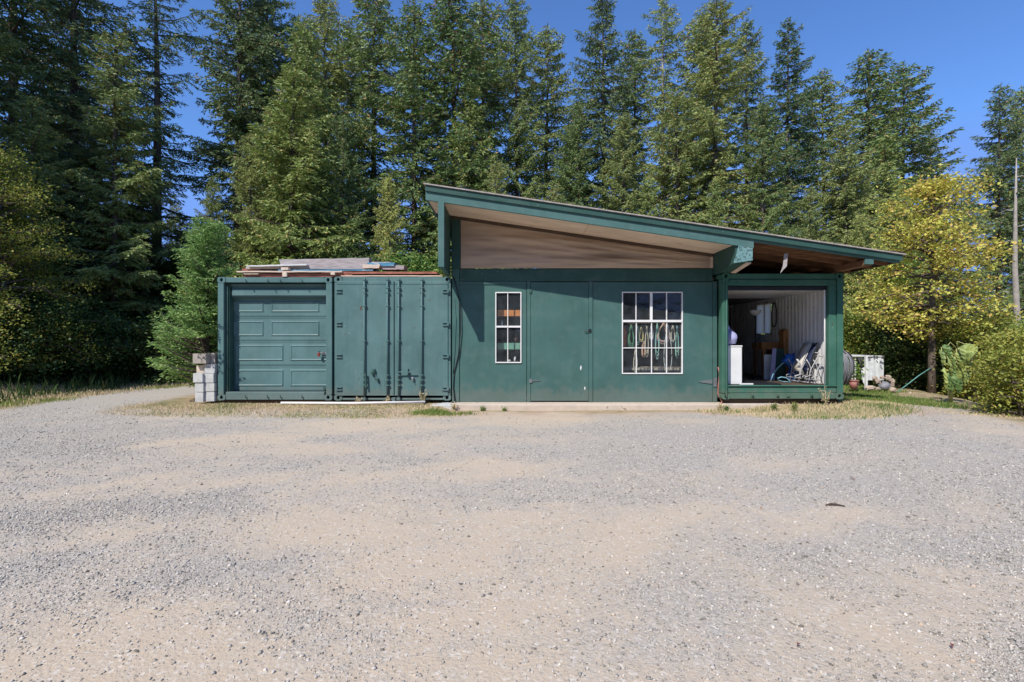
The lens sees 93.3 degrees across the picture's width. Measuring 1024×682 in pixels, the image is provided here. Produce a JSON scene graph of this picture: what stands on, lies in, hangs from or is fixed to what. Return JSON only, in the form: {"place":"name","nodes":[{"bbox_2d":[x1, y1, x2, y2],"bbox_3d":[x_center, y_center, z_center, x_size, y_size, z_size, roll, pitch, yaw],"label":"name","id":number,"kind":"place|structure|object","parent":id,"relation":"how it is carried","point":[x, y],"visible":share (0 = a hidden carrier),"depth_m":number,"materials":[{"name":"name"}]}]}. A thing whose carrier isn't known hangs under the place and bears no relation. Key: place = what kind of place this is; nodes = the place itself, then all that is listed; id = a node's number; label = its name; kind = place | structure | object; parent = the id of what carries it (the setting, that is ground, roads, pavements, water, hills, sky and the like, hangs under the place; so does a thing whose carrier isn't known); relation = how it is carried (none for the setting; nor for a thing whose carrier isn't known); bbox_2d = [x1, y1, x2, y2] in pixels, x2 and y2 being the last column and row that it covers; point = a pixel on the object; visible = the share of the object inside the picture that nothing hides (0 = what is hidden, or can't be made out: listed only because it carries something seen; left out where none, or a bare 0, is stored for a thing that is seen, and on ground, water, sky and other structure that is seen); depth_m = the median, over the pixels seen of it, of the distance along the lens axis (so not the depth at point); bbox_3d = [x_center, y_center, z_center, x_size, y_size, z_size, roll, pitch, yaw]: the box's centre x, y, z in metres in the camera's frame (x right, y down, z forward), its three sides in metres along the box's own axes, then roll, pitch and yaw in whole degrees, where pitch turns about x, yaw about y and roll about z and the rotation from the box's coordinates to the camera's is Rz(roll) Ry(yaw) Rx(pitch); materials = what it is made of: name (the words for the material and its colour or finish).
{"place":"outdoors","nodes":[
{"label":"outdoors","id":0,"kind":"place"},
{"bbox_2d":[0,375,190,408],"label":"dry grass","id":1,"kind":"structure","parent":0,"point":[68,395],"depth_m":12.51,"materials":[{"name":"plant"}]},
{"bbox_2d":[0,379,194,408],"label":"green grass","id":2,"kind":"structure","parent":0,"point":[40,401],"depth_m":12.02,"materials":[{"name":"plant"}]},
{"bbox_2d":[122,402,405,418],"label":"green grass","id":3,"kind":"structure","parent":0,"point":[230,412],"depth_m":9.12,"materials":[{"name":"plant"}]},
{"bbox_2d":[93,401,483,418],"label":"dry grass","id":4,"kind":"structure","parent":0,"point":[179,411],"depth_m":9.24,"materials":[{"name":"plant"}]},
{"bbox_2d":[403,407,486,416],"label":"green grass","id":5,"kind":"structure","parent":0,"point":[432,411],"depth_m":9.04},
{"bbox_2d":[0,373,1023,681],"bbox_3d":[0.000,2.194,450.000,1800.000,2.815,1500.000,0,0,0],"label":"ground","id":6,"kind":"structure","parent":0,"point":[380,533],"depth_m":3.24,"materials":[{"name":"gravel"}]},
{"bbox_2d":[0,11,69,384],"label":"conifer tree","id":7,"kind":"object","parent":6,"relation":"on","point":[14,42],"visible":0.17,"depth_m":15.26,"materials":[{"name":"green plant"}]},
{"bbox_2d":[0,138,110,372],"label":"broadleaf tree","id":8,"kind":"object","parent":6,"relation":"on","point":[16,258],"visible":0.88,"depth_m":12.85,"materials":[{"name":"green plant"}]},
{"bbox_2d":[0,90,120,372],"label":"conifer tree","id":9,"kind":"object","parent":6,"relation":"on","point":[38,129],"visible":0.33,"depth_m":14.73,"materials":[{"name":"green plant"}]},
{"bbox_2d":[0,282,138,387],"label":"shrub","id":10,"kind":"object","parent":6,"relation":"on","point":[36,347],"visible":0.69,"depth_m":12.89,"materials":[{"name":"green plant"}]},
{"bbox_2d":[0,0,148,301],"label":"conifer tree","id":11,"kind":"object","parent":6,"relation":"on","point":[11,22],"visible":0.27,"depth_m":16.72,"materials":[{"name":"green plant"}]},
{"bbox_2d":[0,282,154,386],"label":"shrub","id":12,"kind":"object","parent":6,"relation":"on","point":[102,328],"visible":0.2,"depth_m":14.16,"materials":[{"name":"green plant"}]},
{"bbox_2d":[1,0,186,294],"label":"conifer tree","id":13,"kind":"object","parent":6,"relation":"on","point":[75,27],"visible":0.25,"depth_m":18.19,"materials":[{"name":"green plant"}]},
{"bbox_2d":[0,366,189,402],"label":"undergrowth","id":14,"kind":"object","parent":6,"relation":"on","point":[76,382],"visible":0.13,"depth_m":13.10,"materials":[{"name":"green plant"}]},
{"bbox_2d":[12,28,189,369],"bbox_3d":[-13.602,-4.582,16.058,5.073,12.099,4.826,0,0,20],"label":"conifer tree","id":15,"kind":"object","parent":6,"relation":"on","point":[111,271],"visible":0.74,"depth_m":16.25,"materials":[{"name":"green plant"}]},
{"bbox_2d":[44,127,167,312],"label":"conifer tree","id":16,"kind":"object","parent":6,"relation":"on","point":[90,141],"visible":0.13,"depth_m":17.16,"materials":[{"name":"green plant"}]},
{"bbox_2d":[58,306,202,386],"bbox_3d":[-12.181,0.203,16.168,5.868,2.927,4.692,0,0,42],"label":"shrub","id":17,"kind":"object","parent":6,"relation":"on","point":[142,351],"visible":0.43,"depth_m":15.02,"materials":[{"name":"green plant"}]},
{"bbox_2d":[28,0,236,296],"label":"conifer tree","id":18,"kind":"object","parent":6,"relation":"on","point":[159,95],"visible":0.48,"depth_m":19.92,"materials":[{"name":"green plant"}]},
{"bbox_2d":[99,159,180,318],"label":"conifer tree","id":19,"kind":"object","parent":6,"relation":"on","point":[140,292],"visible":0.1,"depth_m":18.50,"materials":[{"name":"green plant"}]},
{"bbox_2d":[87,293,195,375],"bbox_3d":[-13.338,-0.059,17.711,5.471,3.489,5.008,0,0,0],"label":"shrub","id":20,"kind":"object","parent":6,"relation":"on","point":[168,304],"visible":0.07,"depth_m":17.36,"materials":[{"name":"green plant"}]},
{"bbox_2d":[126,257,198,311],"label":"broadleaf tree","id":21,"kind":"object","parent":6,"relation":"on","point":[169,287],"visible":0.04,"depth_m":19.87,"materials":[{"name":"green plant"}]},
{"bbox_2d":[144,217,241,387],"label":"young fir","id":22,"kind":"object","parent":6,"relation":"on","point":[191,323],"visible":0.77,"depth_m":10.21,"materials":[{"name":"green plant"}]},
{"bbox_2d":[179,176,231,378],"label":"conifer tree","id":23,"kind":"object","parent":6,"relation":"on","point":[215,208],"visible":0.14,"depth_m":17.41,"materials":[{"name":"green plant"}]},
{"bbox_2d":[163,0,295,299],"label":"conifer tree","id":24,"kind":"object","parent":6,"relation":"on","point":[241,108],"visible":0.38,"depth_m":21.02,"materials":[{"name":"green plant"}]},
{"bbox_2d":[170,0,299,304],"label":"conifer tree","id":25,"kind":"object","parent":6,"relation":"on","point":[270,21],"visible":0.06,"depth_m":22.28,"materials":[{"name":"green plant"}]},
{"bbox_2d":[220,133,280,276],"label":"conifer tree","id":26,"kind":"object","parent":6,"relation":"on","point":[252,175],"visible":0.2,"depth_m":17.80,"materials":[{"name":"green plant"}]},
{"bbox_2d":[176,62,374,347],"bbox_3d":[-7.341,-3.921,17.448,7.828,12.405,7.653,0,0,-33],"label":"conifer tree","id":27,"kind":"object","parent":6,"relation":"on","point":[299,171],"visible":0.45,"depth_m":17.14,"materials":[{"name":"green plant"}]},
{"bbox_2d":[217,277,335,399],"bbox_3d":[-4.906,-0.050,13.010,2.376,2.556,6.100,0,0,0],"label":"shipping container","id":28,"kind":"object","parent":6,"relation":"on","point":[276,338],"visible":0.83,"depth_m":10.26,"materials":[{"name":"metal"}]},
{"bbox_2d":[234,298,325,390],"bbox_3d":[-4.899,0.025,10.240,2.085,2.200,0.160,0,0,0],"label":"roll door","id":29,"kind":"structure","parent":28,"relation":"in","point":[280,343],"depth_m":10.26,"materials":[{"name":"paint"}]},
{"bbox_2d":[282,272,288,276],"bbox_3d":[-4.700,-1.373,10.045,0.094,0.088,0.110,0,0,0],"label":"spacer block","id":30,"kind":"object","parent":28,"relation":"on","point":[284,274],"depth_m":9.99,"materials":[{"name":"wood"}]},
{"bbox_2d":[237,271,343,273],"bbox_3d":[-4.610,-1.445,10.400,2.197,0.054,0.800,0,0,0],"label":"plank","id":31,"kind":"object","parent":30,"relation":"on","point":[289,272],"visible":0.5,"depth_m":10.03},
{"bbox_2d":[278,269,377,271],"bbox_3d":[-3.887,-1.488,10.500,2.011,0.056,0.800,0,0,0],"label":"sheet","id":32,"kind":"object","parent":31,"relation":"on","point":[354,270],"visible":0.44,"depth_m":10.10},
{"bbox_2d":[246,266,377,270],"bbox_3d":[-4.297,-1.554,10.500,2.586,0.093,0.700,0,0,0],"label":"plank","id":33,"kind":"object","parent":32,"relation":"on","point":[274,268],"visible":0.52,"depth_m":10.15,"materials":[{"name":"wood"}]},
{"bbox_2d":[299,263,381,266],"bbox_3d":[-3.591,-1.609,10.430,1.829,0.112,0.500,0,0,0],"label":"plank","id":34,"kind":"object","parent":33,"relation":"on","point":[335,264],"visible":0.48,"depth_m":10.18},
{"bbox_2d":[279,258,371,264],"bbox_3d":[-3.982,-1.690,10.375,1.907,0.185,0.250,0,0,0],"label":"plank","id":35,"kind":"object","parent":34,"relation":"on","point":[336,260],"visible":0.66,"depth_m":10.25,"materials":[{"name":"wood"}]},
{"bbox_2d":[224,20,370,263],"bbox_3d":[-8.867,-5.410,20.495,7.287,15.877,7.123,0,0,15],"label":"conifer tree","id":36,"kind":"object","parent":6,"relation":"on","point":[302,57],"visible":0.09,"depth_m":19.74,"materials":[{"name":"green plant"}]},
{"bbox_2d":[255,0,374,256],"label":"conifer tree","id":37,"kind":"object","parent":6,"relation":"on","point":[322,10],"visible":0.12,"depth_m":22.13,"materials":[{"name":"green plant"}]},
{"bbox_2d":[311,114,375,259],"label":"conifer tree","id":38,"kind":"object","parent":6,"relation":"on","point":[346,156],"visible":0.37,"depth_m":17.93,"materials":[{"name":"green plant"}]},
{"bbox_2d":[280,401,424,403],"bbox_3d":[-3.207,1.242,9.748,2.896,0.066,0.107,0,0,-1],"label":"pipe","id":39,"kind":"object","parent":6,"relation":"on","point":[392,402],"visible":1,"depth_m":9.72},
{"bbox_2d":[319,16,396,249],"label":"conifer tree","id":40,"kind":"object","parent":6,"relation":"on","point":[347,28],"visible":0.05,"depth_m":24.69,"materials":[{"name":"green plant"}]},
{"bbox_2d":[304,0,429,262],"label":"conifer tree","id":41,"kind":"object","parent":6,"relation":"on","point":[368,57],"visible":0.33,"depth_m":22.25,"materials":[{"name":"green plant"}]},
{"bbox_2d":[338,400,428,402],"bbox_3d":[-2.695,1.333,10.170,1.865,0.195,0.180,0,0,0],"label":"timber bearer","id":42,"kind":"object","parent":6,"relation":"on","point":[426,401],"visible":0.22,"depth_m":10.08,"materials":[{"name":"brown wood"}]},
{"bbox_2d":[334,277,451,400],"bbox_3d":[-2.470,-0.046,12.980,2.421,2.573,6.161,0,0,0],"label":"shipping container","id":43,"kind":"object","parent":42,"relation":"on","point":[364,336],"visible":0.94,"depth_m":9.98,"materials":[{"name":"metal"}]},
{"bbox_2d":[335,278,393,400],"bbox_3d":[-3.038,-0.038,9.975,1.198,2.525,0.110,0,0,0],"label":"door","id":44,"kind":"structure","parent":43,"relation":"in","point":[365,309],"depth_m":9.98,"materials":[{"name":"paint"}]},
{"bbox_2d":[395,278,448,400],"bbox_3d":[-1.863,-0.038,9.975,1.121,2.525,0.110,0,0,0],"label":"door","id":45,"kind":"structure","parent":43,"relation":"in","point":[421,307],"depth_m":9.98,"materials":[{"name":"paint"}]},
{"bbox_2d":[369,175,406,269],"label":"conifer tree","id":46,"kind":"object","parent":6,"relation":"on","point":[383,242],"visible":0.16,"depth_m":17.40,"materials":[{"name":"green plant"}]},
{"bbox_2d":[344,0,458,275],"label":"conifer tree","id":47,"kind":"object","parent":6,"relation":"on","point":[417,217],"visible":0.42,"depth_m":20.59,"materials":[{"name":"green plant"}]},
{"bbox_2d":[373,245,442,380],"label":"broadleaf tree","id":48,"kind":"object","parent":6,"relation":"on","point":[414,265],"visible":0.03,"depth_m":13.95,"materials":[{"name":"green plant"}]},
{"bbox_2d":[387,0,515,273],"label":"conifer tree","id":49,"kind":"object","parent":6,"relation":"on","point":[455,39],"visible":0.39,"depth_m":20.14,"materials":[{"name":"green plant"}]},
{"bbox_2d":[425,80,513,277],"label":"conifer tree","id":50,"kind":"object","parent":6,"relation":"on","point":[463,161],"visible":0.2,"depth_m":19.77,"materials":[{"name":"green plant"}]},
{"bbox_2d":[418,0,537,215],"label":"conifer tree","id":51,"kind":"object","parent":6,"relation":"on","point":[491,98],"visible":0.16,"depth_m":23.30,"materials":[{"name":"green plant"}]},
{"bbox_2d":[481,159,527,268],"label":"conifer tree","id":52,"kind":"object","parent":6,"relation":"on","point":[494,183],"visible":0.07,"depth_m":17.74,"materials":[{"name":"green plant"}]},
{"bbox_2d":[485,0,560,268],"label":"conifer tree","id":53,"kind":"object","parent":6,"relation":"on","point":[523,161],"visible":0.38,"depth_m":22.14,"materials":[{"name":"green plant"}]},
{"bbox_2d":[508,24,580,268],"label":"conifer tree","id":54,"kind":"object","parent":6,"relation":"on","point":[554,84],"visible":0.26,"depth_m":24.85,"materials":[{"name":"green plant"}]},
{"bbox_2d":[545,101,607,207],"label":"conifer tree","id":55,"kind":"object","parent":6,"relation":"on","point":[578,124],"visible":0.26,"depth_m":20.24,"materials":[{"name":"green plant"}]},
{"bbox_2d":[536,0,652,268],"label":"conifer tree","id":56,"kind":"object","parent":6,"relation":"on","point":[599,126],"visible":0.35,"depth_m":21.70,"materials":[{"name":"green plant"}]},
{"bbox_2d":[590,112,652,213],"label":"conifer tree","id":57,"kind":"object","parent":6,"relation":"on","point":[627,170],"visible":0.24,"depth_m":19.38,"materials":[{"name":"green plant"}]},
{"bbox_2d":[597,28,686,216],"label":"conifer tree","id":58,"kind":"object","parent":6,"relation":"on","point":[636,44],"visible":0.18,"depth_m":25.30,"materials":[{"name":"green plant"}]},
{"bbox_2d":[633,175,663,299],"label":"conifer tree","id":59,"kind":"object","parent":6,"relation":"on","point":[647,202],"visible":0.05,"depth_m":17.36,"materials":[{"name":"green plant"}]},
{"bbox_2d":[423,183,906,410],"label":"workshop building","id":60,"kind":"structure","parent":6,"relation":"on","point":[577,301],"depth_m":9.99,"materials":[{"name":"green wood"}]},
{"bbox_2d":[496,299,519,361],"bbox_3d":[-0.045,0.191,10.410,0.628,2.178,0.380,0,0,0],"label":"shelf unit","id":61,"kind":"object","parent":60,"relation":"on","point":[511,314],"visible":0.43,"depth_m":10.22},
{"bbox_2d":[529,282,590,400],"bbox_3d":[0.995,0.010,9.994,1.273,2.453,0.082,0,0,0],"label":"door","id":62,"kind":"structure","parent":60,"relation":"in","point":[560,330],"depth_m":9.99,"materials":[{"name":"green wood"}]},
{"bbox_2d":[593,282,711,401],"bbox_3d":[2.908,0.020,10.020,2.464,2.473,0.050,0,0,0],"label":"swing door","id":63,"kind":"structure","parent":60,"relation":"in","point":[609,383],"depth_m":10.00,"materials":[{"name":"green wood"}]},
{"bbox_2d":[622,292,682,373],"bbox_3d":[2.897,-0.168,10.000,1.256,1.697,0.060,0,0,0],"label":"window","id":64,"kind":"structure","parent":60,"relation":"in","point":[651,320],"depth_m":9.97,"materials":[{"name":"white plastic"}]},
{"bbox_2d":[627,0,708,223],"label":"conifer tree","id":65,"kind":"object","parent":6,"relation":"on","point":[672,37],"visible":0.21,"depth_m":22.81,"materials":[{"name":"green plant"}]},
{"bbox_2d":[634,89,730,223],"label":"conifer tree","id":66,"kind":"object","parent":6,"relation":"on","point":[677,174],"visible":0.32,"depth_m":19.79,"materials":[{"name":"green plant"}]},
{"bbox_2d":[658,9,758,230],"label":"conifer tree","id":67,"kind":"object","parent":6,"relation":"on","point":[684,66],"visible":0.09,"depth_m":23.55,"materials":[{"name":"green plant"}]},
{"bbox_2d":[700,182,727,226],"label":"conifer tree","id":68,"kind":"object","parent":6,"relation":"on","point":[715,193],"visible":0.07,"depth_m":16.93,"materials":[{"name":"green plant"}]},
{"bbox_2d":[652,0,806,333],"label":"conifer tree","id":69,"kind":"object","parent":6,"relation":"on","point":[722,155],"visible":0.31,"depth_m":20.28,"materials":[{"name":"green plant"}]},
{"bbox_2d":[718,18,798,231],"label":"conifer tree","id":70,"kind":"object","parent":6,"relation":"on","point":[747,118],"visible":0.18,"depth_m":25.65,"materials":[{"name":"green plant"}]},
{"bbox_2d":[730,99,806,334],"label":"conifer tree","id":71,"kind":"object","parent":6,"relation":"on","point":[764,222],"visible":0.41,"depth_m":18.28,"materials":[{"name":"green plant"}]},
{"bbox_2d":[722,399,838,403],"bbox_3d":[5.501,1.304,9.950,2.334,0.251,0.180,0,0,0],"label":"timber bearer","id":72,"kind":"object","parent":6,"relation":"on","point":[798,401],"visible":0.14,"depth_m":9.86,"materials":[{"name":"brown wood"}]},
{"bbox_2d":[642,273,843,398],"bbox_3d":[5.461,-0.098,12.757,2.460,2.551,6.106,0,0,0],"label":"shipping container","id":73,"kind":"object","parent":72,"relation":"on","point":[809,307],"visible":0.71,"depth_m":9.86,"materials":[{"name":"metal"}]},
{"bbox_2d":[728,345,742,383],"bbox_3d":[4.596,0.497,10.350,0.391,0.806,0.620,0,0,0],"label":"chest freezer","id":74,"kind":"object","parent":73,"relation":"in","point":[734,364],"visible":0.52,"depth_m":10.05,"materials":[{"name":"white metal"}]},
{"bbox_2d":[756,303,770,333],"bbox_3d":[6.573,-0.585,12.625,0.040,0.770,0.710,0,0,0],"label":"curtain","id":75,"kind":"object","parent":73,"relation":"hanging from","point":[763,321],"visible":1,"depth_m":12.60,"materials":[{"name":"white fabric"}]},
{"bbox_2d":[752,342,778,377],"bbox_3d":[6.327,0.471,12.050,0.450,0.878,0.500,0,0,0],"label":"wooden table","id":76,"kind":"object","parent":73,"relation":"on","point":[763,346],"visible":0.62,"depth_m":11.83,"materials":[{"name":"orange wood"}]},
{"bbox_2d":[786,343,811,381],"bbox_3d":[6.286,0.467,10.613,0.404,0.862,0.373,0,0,0],"label":"folding chair","id":77,"kind":"object","parent":73,"relation":"on","point":[801,356],"visible":0.94,"depth_m":10.60,"materials":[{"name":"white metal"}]},
{"bbox_2d":[749,17,849,328],"bbox_3d":[12.833,-6.343,22.225,5.793,17.563,6.278,0,0,-8],"label":"conifer tree","id":78,"kind":"object","parent":6,"relation":"on","point":[789,107],"visible":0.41,"depth_m":22.26,"materials":[{"name":"green plant"}]},
{"bbox_2d":[771,186,843,333],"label":"conifer tree","id":79,"kind":"object","parent":6,"relation":"on","point":[810,217],"visible":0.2,"depth_m":17.40,"materials":[{"name":"green plant"}]},
{"bbox_2d":[783,68,873,246],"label":"conifer tree","id":80,"kind":"object","parent":6,"relation":"on","point":[825,88],"visible":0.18,"depth_m":23.68,"materials":[{"name":"green plant"}]},
{"bbox_2d":[813,145,876,289],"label":"conifer tree","id":81,"kind":"object","parent":6,"relation":"on","point":[831,207],"visible":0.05,"depth_m":21.06,"materials":[{"name":"green plant"}]},
{"bbox_2d":[803,122,890,305],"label":"conifer tree","id":82,"kind":"object","parent":6,"relation":"on","point":[853,209],"visible":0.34,"depth_m":19.88,"materials":[{"name":"green plant"}]},
{"bbox_2d":[797,48,930,257],"bbox_3d":[19.033,-6.039,24.956,7.965,18.212,7.614,0,0,-7],"label":"conifer tree","id":83,"kind":"object","parent":6,"relation":"on","point":[866,118],"visible":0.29,"depth_m":24.30,"materials":[{"name":"green plant"}]},
{"bbox_2d":[846,354,884,390],"bbox_3d":[10.339,0.880,14.100,1.513,0.960,1.800,0,0,0],"label":"white shelter","id":84,"kind":"object","parent":6,"relation":"on","point":[874,365],"visible":0.73,"depth_m":13.79,"materials":[{"name":"plastic"}]},
{"bbox_2d":[843,304,888,383],"bbox_3d":[11.020,0.340,15.848,2.416,3.070,2.422,0,0,36],"label":"shrub","id":85,"kind":"object","parent":6,"relation":"on","point":[852,328],"visible":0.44,"depth_m":15.43,"materials":[{"name":"green plant"}]},
{"bbox_2d":[843,212,922,387],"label":"conifer tree","id":86,"kind":"object","parent":6,"relation":"on","point":[860,241],"visible":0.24,"depth_m":16.03,"materials":[{"name":"green plant"}]},
{"bbox_2d":[843,159,945,392],"bbox_3d":[13.929,-2.308,18.331,4.133,9.006,4.041,0,0,33],"label":"conifer tree","id":87,"kind":"object","parent":6,"relation":"on","point":[885,170],"visible":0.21,"depth_m":17.95,"materials":[{"name":"green plant"}]},
{"bbox_2d":[843,249,948,385],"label":"broadleaf tree","id":88,"kind":"object","parent":6,"relation":"on","point":[905,279],"visible":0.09,"depth_m":16.44,"materials":[{"name":"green plant"}]},
{"bbox_2d":[855,293,971,393],"bbox_3d":[12.056,0.227,14.443,3.302,3.383,3.386,0,0,22],"label":"shrub","id":89,"kind":"object","parent":6,"relation":"on","point":[904,351],"visible":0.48,"depth_m":14.23,"materials":[{"name":"green plant"}]},
{"bbox_2d":[854,131,977,393],"bbox_3d":[16.775,-3.285,22.264,7.271,12.964,7.437,0,0,31],"label":"conifer tree","id":90,"kind":"object","parent":6,"relation":"on","point":[885,150],"visible":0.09,"depth_m":22.13,"materials":[{"name":"green plant"}]},
{"bbox_2d":[854,60,994,318],"bbox_3d":[21.022,-5.457,26.676,8.357,19.158,8.743,0,0,-3],"label":"conifer tree","id":91,"kind":"object","parent":6,"relation":"on","point":[918,144],"visible":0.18,"depth_m":25.42,"materials":[{"name":"green plant"}]},
{"bbox_2d":[843,159,1023,393],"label":"maple tree","id":92,"kind":"object","parent":6,"relation":"on","point":[933,232],"visible":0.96,"depth_m":12.79,"materials":[{"name":"yellow plant"}]},
{"bbox_2d":[939,341,977,402],"bbox_3d":[9.846,0.732,10.720,1.143,1.464,0.460,0,0,-13],"label":"sunflower plant","id":93,"kind":"object","parent":6,"relation":"on","point":[954,381],"visible":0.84,"depth_m":10.68,"materials":[{"name":"green plant"}]},
{"bbox_2d":[924,176,1023,334],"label":"conifer tree","id":94,"kind":"object","parent":6,"relation":"on","point":[982,271],"visible":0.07,"depth_m":21.66,"materials":[{"name":"green plant"}]},
{"bbox_2d":[930,306,1023,408],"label":"shrub","id":95,"kind":"object","parent":6,"relation":"on","point":[959,335],"visible":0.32,"depth_m":12.40,"materials":[{"name":"green plant"}]},
{"bbox_2d":[943,83,1023,325],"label":"conifer tree","id":96,"kind":"object","parent":6,"relation":"on","point":[995,167],"visible":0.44,"depth_m":23.24,"materials":[{"name":"green plant"}]},
{"bbox_2d":[946,340,1023,416],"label":"shrub","id":97,"kind":"object","parent":6,"relation":"on","point":[1008,367],"visible":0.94,"depth_m":8.89,"materials":[{"name":"green plant"}]},
{"bbox_2d":[955,320,1023,413],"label":"shrub","id":98,"kind":"object","parent":6,"relation":"on","point":[1014,336],"visible":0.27,"depth_m":9.77,"materials":[{"name":"green plant"}]},
{"bbox_2d":[968,85,1023,318],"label":"conifer tree","id":99,"kind":"object","parent":6,"relation":"on","point":[1019,114],"visible":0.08,"depth_m":26.00,"materials":[{"name":"green plant"}]},
{"bbox_2d":[993,158,1023,324],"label":"bare tree","id":100,"kind":"object","parent":6,"relation":"on","point":[1015,287],"visible":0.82,"depth_m":17.46,"materials":[{"name":"grey plant"}]},
{"bbox_2d":[0,0,1023,313],"label":"sky","id":101,"kind":"structure","parent":0,"point":[973,47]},
{"bbox_2d":[688,399,926,419],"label":"dry grass","id":102,"kind":"structure","parent":0,"point":[821,407],"depth_m":9.12,"materials":[{"name":"plant"}]},
{"bbox_2d":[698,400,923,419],"bbox_3d":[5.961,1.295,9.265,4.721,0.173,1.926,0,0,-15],"label":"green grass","id":103,"kind":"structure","parent":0,"point":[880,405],"depth_m":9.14,"materials":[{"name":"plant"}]},
{"bbox_2d":[839,382,979,410],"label":"green grass","id":104,"kind":"structure","parent":0,"point":[860,393],"depth_m":11.08,"materials":[{"name":"plant"}]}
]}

